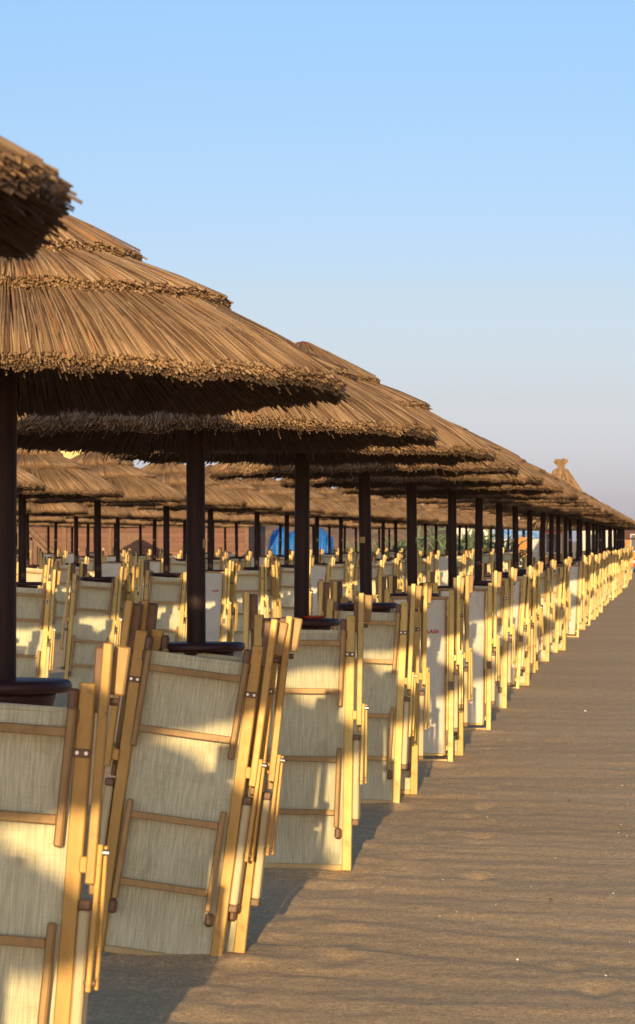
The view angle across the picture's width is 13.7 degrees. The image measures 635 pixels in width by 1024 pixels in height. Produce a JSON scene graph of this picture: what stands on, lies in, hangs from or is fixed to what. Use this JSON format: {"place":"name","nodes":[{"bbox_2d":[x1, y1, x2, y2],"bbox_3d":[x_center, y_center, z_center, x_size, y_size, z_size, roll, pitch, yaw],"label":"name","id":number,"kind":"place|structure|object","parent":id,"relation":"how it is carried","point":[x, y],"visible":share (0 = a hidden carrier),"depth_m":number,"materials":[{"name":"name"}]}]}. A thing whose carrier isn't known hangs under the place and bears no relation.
{"place":"outdoors","nodes":[
{"label":"outdoors","id":0,"kind":"place"},
{"bbox_2d":[17,526,58,568],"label":"wooden stairs","id":1,"kind":"structure","parent":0,"point":[38,541],"depth_m":103.64,"materials":[{"name":"brown wood"}]},
{"bbox_2d":[0,0,634,541],"label":"sky","id":2,"kind":"structure","parent":0,"point":[436,198],"materials":[{"name":"blue"}]},
{"bbox_2d":[48,542,634,1023],"bbox_3d":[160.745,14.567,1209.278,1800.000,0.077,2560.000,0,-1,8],"label":"sand","id":3,"kind":"structure","parent":0,"point":[486,828],"depth_m":13.21,"materials":[{"name":"sand"}]},
{"bbox_2d":[17,467,47,493],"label":"straw parasol","id":4,"kind":"object","parent":3,"relation":"on","point":[26,481],"visible":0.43,"depth_m":23.68,"materials":[{"name":"wicker"}]},
{"bbox_2d":[16,556,53,588],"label":"folded sunbed","id":5,"kind":"object","parent":3,"relation":"on","point":[37,575],"visible":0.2,"depth_m":46.64,"materials":[{"name":"beige fabric"}]},
{"bbox_2d":[16,569,60,677],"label":"folded sunbed","id":6,"kind":"object","parent":3,"relation":"on","point":[34,653],"visible":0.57,"depth_m":27.41,"materials":[{"name":"beige fabric"}]},
{"bbox_2d":[0,136,82,261],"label":"straw parasol","id":7,"kind":"object","parent":3,"relation":"on","point":[35,195],"visible":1,"depth_m":4.47,"materials":[{"name":"paint"}]},
{"bbox_2d":[17,516,65,522],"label":"straw parasol","id":8,"kind":"object","parent":3,"relation":"on","point":[37,519],"visible":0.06,"depth_m":64.86,"materials":[{"name":"paint"}]},
{"bbox_2d":[17,502,87,568],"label":"straw parasol","id":9,"kind":"object","parent":3,"relation":"on","point":[59,509],"visible":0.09,"depth_m":46.51,"materials":[{"name":"wicker"}]},
{"bbox_2d":[17,516,93,558],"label":"straw parasol","id":10,"kind":"object","parent":3,"relation":"on","point":[81,520],"visible":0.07,"depth_m":69.25,"materials":[{"name":"wicker"}]},
{"bbox_2d":[0,643,130,1023],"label":"folded sunbed","id":11,"kind":"object","parent":3,"relation":"on","point":[48,922],"visible":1,"depth_m":7.97,"materials":[{"name":"beige fabric"}]},
{"bbox_2d":[49,554,88,633],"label":"folded sunbed","id":12,"kind":"object","parent":3,"relation":"on","point":[59,599],"visible":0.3,"depth_m":50.41,"materials":[{"name":"beige fabric"}]},
{"bbox_2d":[16,448,124,587],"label":"straw parasol","id":13,"kind":"object","parent":3,"relation":"on","point":[58,475],"visible":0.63,"depth_m":27.39,"materials":[{"name":"wicker"}]},
{"bbox_2d":[29,502,131,566],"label":"straw parasol","id":14,"kind":"object","parent":3,"relation":"on","point":[108,511],"visible":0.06,"depth_m":50.22,"materials":[{"name":"paint"}]},
{"bbox_2d":[49,519,126,557],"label":"straw parasol","id":15,"kind":"object","parent":3,"relation":"on","point":[113,521],"visible":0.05,"depth_m":72.95,"materials":[{"name":"paint"}]},
{"bbox_2d":[60,563,127,688],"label":"folded sunbed","id":16,"kind":"object","parent":3,"relation":"on","point":[92,619],"visible":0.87,"depth_m":31.22,"materials":[{"name":"beige fabric"}]},
{"bbox_2d":[17,451,185,582],"bbox_3d":[-2.617,0.685,31.544,2.170,2.936,2.185,0,-1,-9],"label":"straw parasol","id":17,"kind":"object","parent":3,"relation":"on","point":[130,481],"visible":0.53,"depth_m":31.16,"materials":[{"name":"paint"}]},
{"bbox_2d":[80,563,138,644],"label":"folded sunbed","id":18,"kind":"object","parent":3,"relation":"on","point":[126,594],"visible":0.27,"depth_m":31.74,"materials":[{"name":"wood"}]},
{"bbox_2d":[101,554,129,580],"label":"folded sunbed","id":19,"kind":"object","parent":3,"relation":"on","point":[110,569],"visible":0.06,"depth_m":54.26,"materials":[{"name":"beige fabric"}]},
{"bbox_2d":[79,519,152,555],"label":"straw parasol","id":20,"kind":"object","parent":3,"relation":"on","point":[133,522],"visible":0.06,"depth_m":76.56,"materials":[{"name":"paint"}]},
{"bbox_2d":[65,506,171,561],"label":"straw parasol","id":21,"kind":"object","parent":3,"relation":"on","point":[144,514],"visible":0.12,"depth_m":54.22,"materials":[{"name":"wicker"}]},
{"bbox_2d":[128,549,150,592],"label":"folded sunbed","id":22,"kind":"object","parent":3,"relation":"on","point":[131,562],"visible":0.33,"depth_m":80.18,"materials":[{"name":"wood"}]},
{"bbox_2d":[107,510,185,565],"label":"straw parasol","id":23,"kind":"object","parent":3,"relation":"on","point":[179,515],"visible":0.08,"depth_m":58.30,"materials":[{"name":"wicker"}]},
{"bbox_2d":[29,524,264,564],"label":"wooden hut","id":24,"kind":"object","parent":3,"relation":"on","point":[129,537],"visible":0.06,"depth_m":105.83,"materials":[{"name":"red wood"}]},
{"bbox_2d":[120,533,138,554],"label":"door","id":25,"kind":"structure","parent":24,"relation":"in","point":[127,540],"depth_m":105.80,"materials":[{"name":"brown wood"}]},
{"bbox_2d":[134,553,162,602],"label":"folded sunbed","id":26,"kind":"object","parent":3,"relation":"on","point":[155,567],"visible":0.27,"depth_m":58.03,"materials":[{"name":"wood"}]},
{"bbox_2d":[139,560,186,641],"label":"folded sunbed","id":27,"kind":"object","parent":3,"relation":"on","point":[168,595],"visible":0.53,"depth_m":35.04,"materials":[{"name":"beige fabric"}]},
{"bbox_2d":[84,462,247,577],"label":"straw parasol","id":28,"kind":"object","parent":3,"relation":"on","point":[174,476],"visible":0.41,"depth_m":35.01,"materials":[{"name":"paint"}]},
{"bbox_2d":[0,215,351,705],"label":"straw parasol","id":29,"kind":"object","parent":3,"relation":"on","point":[93,319],"visible":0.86,"depth_m":7.91,"materials":[{"name":"paint"}]},
{"bbox_2d":[170,558,185,576],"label":"folded sunbed","id":30,"kind":"object","parent":3,"relation":"on","point":[177,566],"visible":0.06,"depth_m":61.83,"materials":[{"name":"beige fabric"}]},
{"bbox_2d":[140,512,229,560],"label":"straw parasol","id":31,"kind":"object","parent":3,"relation":"on","point":[219,516],"visible":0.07,"depth_m":62.08,"materials":[{"name":"paint"}]},
{"bbox_2d":[95,600,288,955],"bbox_3d":[-0.589,1.168,11.376,0.730,1.508,0.141,7,-4,7],"label":"folded sunbed","id":32,"kind":"object","parent":3,"relation":"on","point":[178,818],"visible":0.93,"depth_m":11.37,"materials":[{"name":"beige fabric"}]},
{"bbox_2d":[135,465,284,573],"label":"straw parasol","id":33,"kind":"object","parent":3,"relation":"on","point":[253,497],"visible":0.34,"depth_m":38.86,"materials":[{"name":"paint"}]},
{"bbox_2d":[186,559,234,640],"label":"folded sunbed","id":34,"kind":"object","parent":3,"relation":"on","point":[217,583],"visible":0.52,"depth_m":38.83,"materials":[{"name":"beige fabric"}]},
{"bbox_2d":[170,512,253,559],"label":"straw parasol","id":35,"kind":"object","parent":3,"relation":"on","point":[240,518],"visible":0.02,"depth_m":65.64,"materials":[{"name":"paint"}]},
{"bbox_2d":[138,599,302,952],"bbox_3d":[-0.512,1.167,11.511,0.730,1.508,0.141,6,-3,6],"label":"folded sunbed","id":36,"kind":"object","parent":3,"relation":"on","point":[237,928],"visible":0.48,"depth_m":11.44,"materials":[{"name":"yellow wood"}]},
{"bbox_2d":[17,313,439,655],"bbox_3d":[-0.546,0.491,11.726,2.166,2.907,2.184,-1,-2,23],"label":"straw parasol","id":37,"kind":"object","parent":3,"relation":"on","point":[366,417],"visible":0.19,"depth_m":11.69,"materials":[{"name":"paint"}]},
{"bbox_2d":[220,561,240,641],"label":"folded sunbed","id":38,"kind":"object","parent":3,"relation":"on","point":[234,619],"visible":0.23,"depth_m":39.38,"materials":[{"name":"wood"}]},
{"bbox_2d":[206,514,276,558],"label":"straw parasol","id":39,"kind":"object","parent":3,"relation":"on","point":[265,519],"visible":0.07,"depth_m":69.62,"materials":[{"name":"wicker"}]},
{"bbox_2d":[224,558,268,648],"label":"folded sunbed","id":40,"kind":"object","parent":3,"relation":"on","point":[253,581],"visible":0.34,"depth_m":42.74,"materials":[{"name":"beige fabric"}]},
{"bbox_2d":[221,516,293,557],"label":"straw parasol","id":41,"kind":"object","parent":3,"relation":"on","point":[280,519],"visible":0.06,"depth_m":73.11,"materials":[{"name":"paint"}]},
{"bbox_2d":[236,557,281,617],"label":"folded sunbed","id":42,"kind":"object","parent":3,"relation":"on","point":[274,606],"visible":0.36,"depth_m":43.27,"materials":[{"name":"wood"}]},
{"bbox_2d":[205,477,324,569],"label":"straw parasol","id":43,"kind":"object","parent":3,"relation":"on","point":[275,491],"visible":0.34,"depth_m":42.71,"materials":[{"name":"plant"}]},
{"bbox_2d":[267,527,293,558],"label":"blue tarpaulin","id":44,"kind":"object","parent":3,"relation":"on","point":[273,543],"visible":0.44,"depth_m":112.23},
{"bbox_2d":[226,480,347,567],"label":"straw parasol","id":45,"kind":"object","parent":3,"relation":"on","point":[329,507],"visible":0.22,"depth_m":46.61,"materials":[{"name":"plant"}]},
{"bbox_2d":[274,556,313,616],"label":"folded sunbed","id":46,"kind":"object","parent":3,"relation":"on","point":[286,582],"visible":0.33,"depth_m":46.62,"materials":[{"name":"beige fabric"}]},
{"bbox_2d":[110,341,498,629],"bbox_3d":[-0.090,0.508,14.828,2.180,2.936,2.195,1,-1,-18],"label":"straw parasol","id":47,"kind":"object","parent":3,"relation":"on","point":[455,445],"visible":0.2,"depth_m":14.80,"materials":[{"name":"paint"}]},
{"bbox_2d":[242,592,372,870],"bbox_3d":[-0.079,1.195,14.485,0.730,1.508,0.141,0,-5,9],"label":"folded sunbed","id":48,"kind":"object","parent":3,"relation":"on","point":[321,747],"visible":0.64,"depth_m":14.46,"materials":[{"name":"beige fabric"}]},
{"bbox_2d":[261,486,373,566],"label":"straw parasol","id":49,"kind":"object","parent":3,"relation":"on","point":[350,506],"visible":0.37,"depth_m":50.28,"materials":[{"name":"plant"}]},
{"bbox_2d":[311,557,335,615],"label":"folded sunbed","id":50,"kind":"object","parent":3,"relation":"on","point":[318,572],"visible":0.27,"depth_m":50.34,"materials":[{"name":"beige fabric"}]},
{"bbox_2d":[319,528,333,554],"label":"blue tarpaulin","id":51,"kind":"object","parent":3,"relation":"on","point":[323,539],"visible":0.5,"depth_m":112.49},
{"bbox_2d":[310,520,358,554],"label":"straw parasol","id":52,"kind":"object","parent":3,"relation":"on","point":[350,524],"visible":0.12,"depth_m":88.83,"materials":[{"name":"wicker"}]},
{"bbox_2d":[319,554,351,612],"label":"folded sunbed","id":53,"kind":"object","parent":3,"relation":"on","point":[340,572],"visible":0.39,"depth_m":54.05,"materials":[{"name":"wood"}]},
{"bbox_2d":[289,487,392,563],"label":"straw parasol","id":54,"kind":"object","parent":3,"relation":"on","point":[378,512],"visible":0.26,"depth_m":54.25,"materials":[{"name":"plant"}]},
{"bbox_2d":[314,495,406,561],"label":"straw parasol","id":55,"kind":"object","parent":3,"relation":"on","point":[395,512],"visible":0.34,"depth_m":57.71,"materials":[{"name":"paint"}]},
{"bbox_2d":[206,421,520,612],"bbox_3d":[0.339,0.547,18.436,2.206,2.936,2.188,-1,-1,37],"label":"straw parasol","id":56,"kind":"object","parent":3,"relation":"on","point":[504,465],"visible":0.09,"depth_m":18.39,"materials":[{"name":"paint"}]},
{"bbox_2d":[351,552,386,602],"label":"folded sunbed","id":57,"kind":"object","parent":3,"relation":"on","point":[377,568],"visible":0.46,"depth_m":57.79,"materials":[{"name":"wood"}]},
{"bbox_2d":[317,580,421,802],"bbox_3d":[0.316,1.234,18.094,0.730,1.508,0.141,2,-4,9],"label":"folded sunbed","id":58,"kind":"object","parent":3,"relation":"on","point":[391,724],"visible":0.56,"depth_m":18.06,"materials":[{"name":"beige fabric"}]},
{"bbox_2d":[330,580,432,794],"bbox_3d":[0.436,1.239,18.711,0.730,1.508,0.141,1,3,4],"label":"folded sunbed","id":59,"kind":"object","parent":3,"relation":"on","point":[409,780],"visible":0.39,"depth_m":18.66,"materials":[{"name":"wood"}]},
{"bbox_2d":[338,495,429,560],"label":"straw parasol","id":60,"kind":"object","parent":3,"relation":"on","point":[398,504],"visible":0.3,"depth_m":61.83,"materials":[{"name":"plant"}]},
{"bbox_2d":[372,552,400,588],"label":"folded sunbed","id":61,"kind":"object","parent":3,"relation":"on","point":[389,567],"visible":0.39,"depth_m":61.67,"materials":[{"name":"beige fabric"}]},
{"bbox_2d":[351,497,438,559],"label":"straw parasol","id":62,"kind":"object","parent":3,"relation":"on","point":[431,517],"visible":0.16,"depth_m":65.74,"materials":[{"name":"wicker"}]},
{"bbox_2d":[372,503,447,557],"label":"straw parasol","id":63,"kind":"object","parent":3,"relation":"on","point":[442,518],"visible":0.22,"depth_m":69.10,"materials":[{"name":"wicker"}]},
{"bbox_2d":[279,437,544,599],"bbox_3d":[0.775,0.582,21.794,2.207,2.936,2.191,-1,-1,26],"label":"straw parasol","id":64,"kind":"object","parent":3,"relation":"on","point":[527,476],"visible":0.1,"depth_m":21.76,"materials":[{"name":"paint"}]},
{"bbox_2d":[405,550,432,582],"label":"folded sunbed","id":65,"kind":"object","parent":3,"relation":"on","point":[425,564],"visible":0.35,"depth_m":69.73,"materials":[{"name":"gold fabric"}]},
{"bbox_2d":[375,575,464,761],"bbox_3d":[0.820,1.269,21.437,0.730,1.509,0.141,0,-5,4],"label":"folded sunbed","id":66,"kind":"object","parent":3,"relation":"on","point":[444,701],"visible":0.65,"depth_m":21.41,"materials":[{"name":"white fabric"}]},
{"bbox_2d":[387,503,462,557],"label":"straw parasol","id":67,"kind":"object","parent":3,"relation":"on","point":[442,511],"visible":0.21,"depth_m":73.08,"materials":[{"name":"paint"}]},
{"bbox_2d":[386,574,473,755],"bbox_3d":[0.934,1.274,22.053,0.730,1.508,0.141,0,3,7],"label":"folded sunbed","id":68,"kind":"object","parent":3,"relation":"on","point":[468,681],"visible":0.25,"depth_m":21.99,"materials":[{"name":"wood"}]},
{"bbox_2d":[421,550,439,585],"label":"folded sunbed","id":69,"kind":"object","parent":3,"relation":"on","point":[434,563],"visible":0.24,"depth_m":72.89,"materials":[{"name":"wood"}]},
{"bbox_2d":[400,504,472,557],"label":"straw parasol","id":70,"kind":"object","parent":3,"relation":"on","point":[464,519],"visible":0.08,"depth_m":76.99,"materials":[{"name":"paint"}]},
{"bbox_2d":[432,549,447,585],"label":"folded sunbed","id":71,"kind":"object","parent":3,"relation":"on","point":[443,568],"visible":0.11,"depth_m":76.77,"materials":[{"name":"white fabric"}]},
{"bbox_2d":[417,508,474,554],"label":"straw parasol","id":72,"kind":"object","parent":3,"relation":"on","point":[468,516],"visible":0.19,"depth_m":80.81,"materials":[{"name":"paint"}]},
{"bbox_2d":[340,431,564,587],"bbox_3d":[1.302,0.620,25.365,2.147,2.936,2.166,-1,-1,23],"label":"straw parasol","id":73,"kind":"object","parent":3,"relation":"on","point":[549,486],"visible":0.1,"depth_m":25.34,"materials":[{"name":"paint"}]},
{"bbox_2d":[417,528,489,554],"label":"agave plant","id":74,"kind":"object","parent":3,"relation":"on","point":[442,548],"visible":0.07,"depth_m":115.56,"materials":[{"name":"green plant"}]},
{"bbox_2d":[444,549,467,576],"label":"folded sunbed","id":75,"kind":"object","parent":3,"relation":"on","point":[461,562],"visible":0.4,"depth_m":81.14,"materials":[{"name":"wood"}]},
{"bbox_2d":[427,508,493,554],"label":"straw parasol","id":76,"kind":"object","parent":3,"relation":"on","point":[487,523],"visible":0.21,"depth_m":84.53,"materials":[{"name":"wicker"}]},
{"bbox_2d":[426,570,501,729],"bbox_3d":[1.363,1.306,24.996,0.730,1.509,0.141,0,-5,10],"label":"folded sunbed","id":77,"kind":"object","parent":3,"relation":"on","point":[486,665],"visible":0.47,"depth_m":24.95,"materials":[{"name":"white fabric"}]},
{"bbox_2d":[422,528,511,555],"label":"agave plant","id":78,"kind":"object","parent":3,"relation":"on","point":[471,538],"visible":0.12,"depth_m":116.58,"materials":[{"name":"green plant"}]},
{"bbox_2d":[382,437,578,585],"bbox_3d":[1.730,0.654,28.616,2.176,2.936,2.161,1,-1,-24],"label":"straw parasol","id":79,"kind":"object","parent":3,"relation":"on","point":[569,494],"visible":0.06,"depth_m":28.58,"materials":[{"name":"paint"}]},
{"bbox_2d":[457,567,517,707],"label":"folded sunbed","id":80,"kind":"object","parent":3,"relation":"on","point":[505,600],"visible":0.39,"depth_m":28.21,"materials":[{"name":"gold wood"}]},
{"bbox_2d":[417,461,587,577],"bbox_3d":[2.240,0.695,32.477,2.176,2.936,2.195,0,0,25],"label":"straw parasol","id":81,"kind":"object","parent":3,"relation":"on","point":[499,531],"visible":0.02,"depth_m":32.44,"materials":[{"name":"plant"}]},
{"bbox_2d":[482,565,533,687],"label":"folded sunbed","id":82,"kind":"object","parent":3,"relation":"on","point":[518,610],"visible":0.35,"depth_m":32.10,"materials":[{"name":"gold wood"}]},
{"bbox_2d":[482,563,538,685],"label":"folded sunbed","id":83,"kind":"object","parent":3,"relation":"on","point":[525,671],"visible":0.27,"depth_m":32.71,"materials":[{"name":"gold wood"}]},
{"bbox_2d":[437,480,594,575],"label":"straw parasol","id":84,"kind":"object","parent":3,"relation":"on","point":[515,543],"visible":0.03,"depth_m":36.05,"materials":[{"name":"plant"}]},
{"bbox_2d":[493,517,538,566],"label":"beach bar","id":85,"kind":"object","parent":3,"relation":"on","point":[535,541],"visible":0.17,"depth_m":159.66,"materials":[{"name":"white paint"}]},
{"bbox_2d":[490,561,543,672],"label":"folded sunbed","id":86,"kind":"object","parent":3,"relation":"on","point":[538,610],"visible":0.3,"depth_m":35.71,"materials":[{"name":"gold wood"}]},
{"bbox_2d":[458,472,602,571],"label":"straw parasol","id":87,"kind":"object","parent":3,"relation":"on","point":[596,506],"visible":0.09,"depth_m":39.40,"materials":[{"name":"plant"}]},
{"bbox_2d":[508,559,556,661],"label":"folded sunbed","id":88,"kind":"object","parent":3,"relation":"on","point":[548,627],"visible":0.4,"depth_m":39.08,"materials":[{"name":"gold wood"}]},
{"bbox_2d":[483,471,608,570],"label":"straw parasol","id":89,"kind":"object","parent":3,"relation":"on","point":[542,532],"visible":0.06,"depth_m":42.76,"materials":[{"name":"plant"}]},
{"bbox_2d":[524,557,568,652],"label":"folded sunbed","id":90,"kind":"object","parent":3,"relation":"on","point":[559,579],"visible":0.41,"depth_m":42.39,"materials":[{"name":"gold wood"}]},
{"bbox_2d":[489,485,613,565],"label":"straw parasol","id":91,"kind":"object","parent":3,"relation":"on","point":[551,535],"visible":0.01,"depth_m":46.20,"materials":[{"name":"paint"}]},
{"bbox_2d":[545,531,563,564],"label":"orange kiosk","id":92,"kind":"object","parent":3,"relation":"on","point":[547,543],"visible":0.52,"depth_m":157.50,"materials":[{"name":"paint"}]},
{"bbox_2d":[518,458,598,568],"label":"straw hut","id":93,"kind":"object","parent":3,"relation":"on","point":[561,472],"visible":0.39,"depth_m":141.03,"materials":[{"name":"wicker"}]},
{"bbox_2d":[503,498,616,564],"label":"straw parasol","id":94,"kind":"object","parent":3,"relation":"on","point":[558,538],"visible":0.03,"depth_m":49.51,"materials":[{"name":"paint"}]},
{"bbox_2d":[554,558,571,650],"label":"folded sunbed","id":95,"kind":"object","parent":3,"relation":"on","point":[562,644],"visible":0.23,"depth_m":43.01,"materials":[{"name":"wood"}]},
{"bbox_2d":[548,555,586,636],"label":"folded sunbed","id":96,"kind":"object","parent":3,"relation":"on","point":[576,571],"visible":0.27,"depth_m":49.14,"materials":[{"name":"gold fabric"}]},
{"bbox_2d":[518,501,618,564],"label":"straw parasol","id":97,"kind":"object","parent":3,"relation":"on","point":[565,548],"visible":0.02,"depth_m":52.88,"materials":[{"name":"wicker"}]},
{"bbox_2d":[520,503,620,561],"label":"straw parasol","id":98,"kind":"object","parent":3,"relation":"on","point":[570,536],"visible":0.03,"depth_m":56.24,"materials":[{"name":"paint"}]},
{"bbox_2d":[561,555,591,629],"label":"folded sunbed","id":99,"kind":"object","parent":3,"relation":"on","point":[587,589],"visible":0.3,"depth_m":53.14,"materials":[{"name":"gold wood"}]},
{"bbox_2d":[535,500,626,559],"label":"straw parasol","id":100,"kind":"object","parent":3,"relation":"on","point":[623,518],"visible":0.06,"depth_m":59.52,"materials":[{"name":"wicker"}]},
{"bbox_2d":[567,555,597,625],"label":"folded sunbed","id":101,"kind":"object","parent":3,"relation":"on","point":[592,583],"visible":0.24,"depth_m":55.84,"materials":[{"name":"gold wood"}]},
{"bbox_2d":[572,553,600,619],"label":"folded sunbed","id":102,"kind":"object","parent":3,"relation":"on","point":[595,605],"visible":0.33,"depth_m":59.77,"materials":[{"name":"wood"}]},
{"bbox_2d":[546,507,629,559],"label":"straw parasol","id":103,"kind":"object","parent":3,"relation":"on","point":[587,537],"visible":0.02,"depth_m":66.19,"materials":[{"name":"paint"}]},
{"bbox_2d":[575,552,605,615],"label":"folded sunbed","id":104,"kind":"object","parent":3,"relation":"on","point":[602,560],"visible":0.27,"depth_m":62.50,"materials":[{"name":"wood"}]},
{"bbox_2d":[265,525,457,555],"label":"hills","id":105,"kind":"structure","parent":0,"point":[350,535],"depth_m":130.78,"materials":[{"name":"brown"}]},
{"bbox_2d":[625,530,634,558],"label":"orange house","id":106,"kind":"structure","parent":0,"point":[629,537],"depth_m":183.74,"materials":[{"name":"paint"}]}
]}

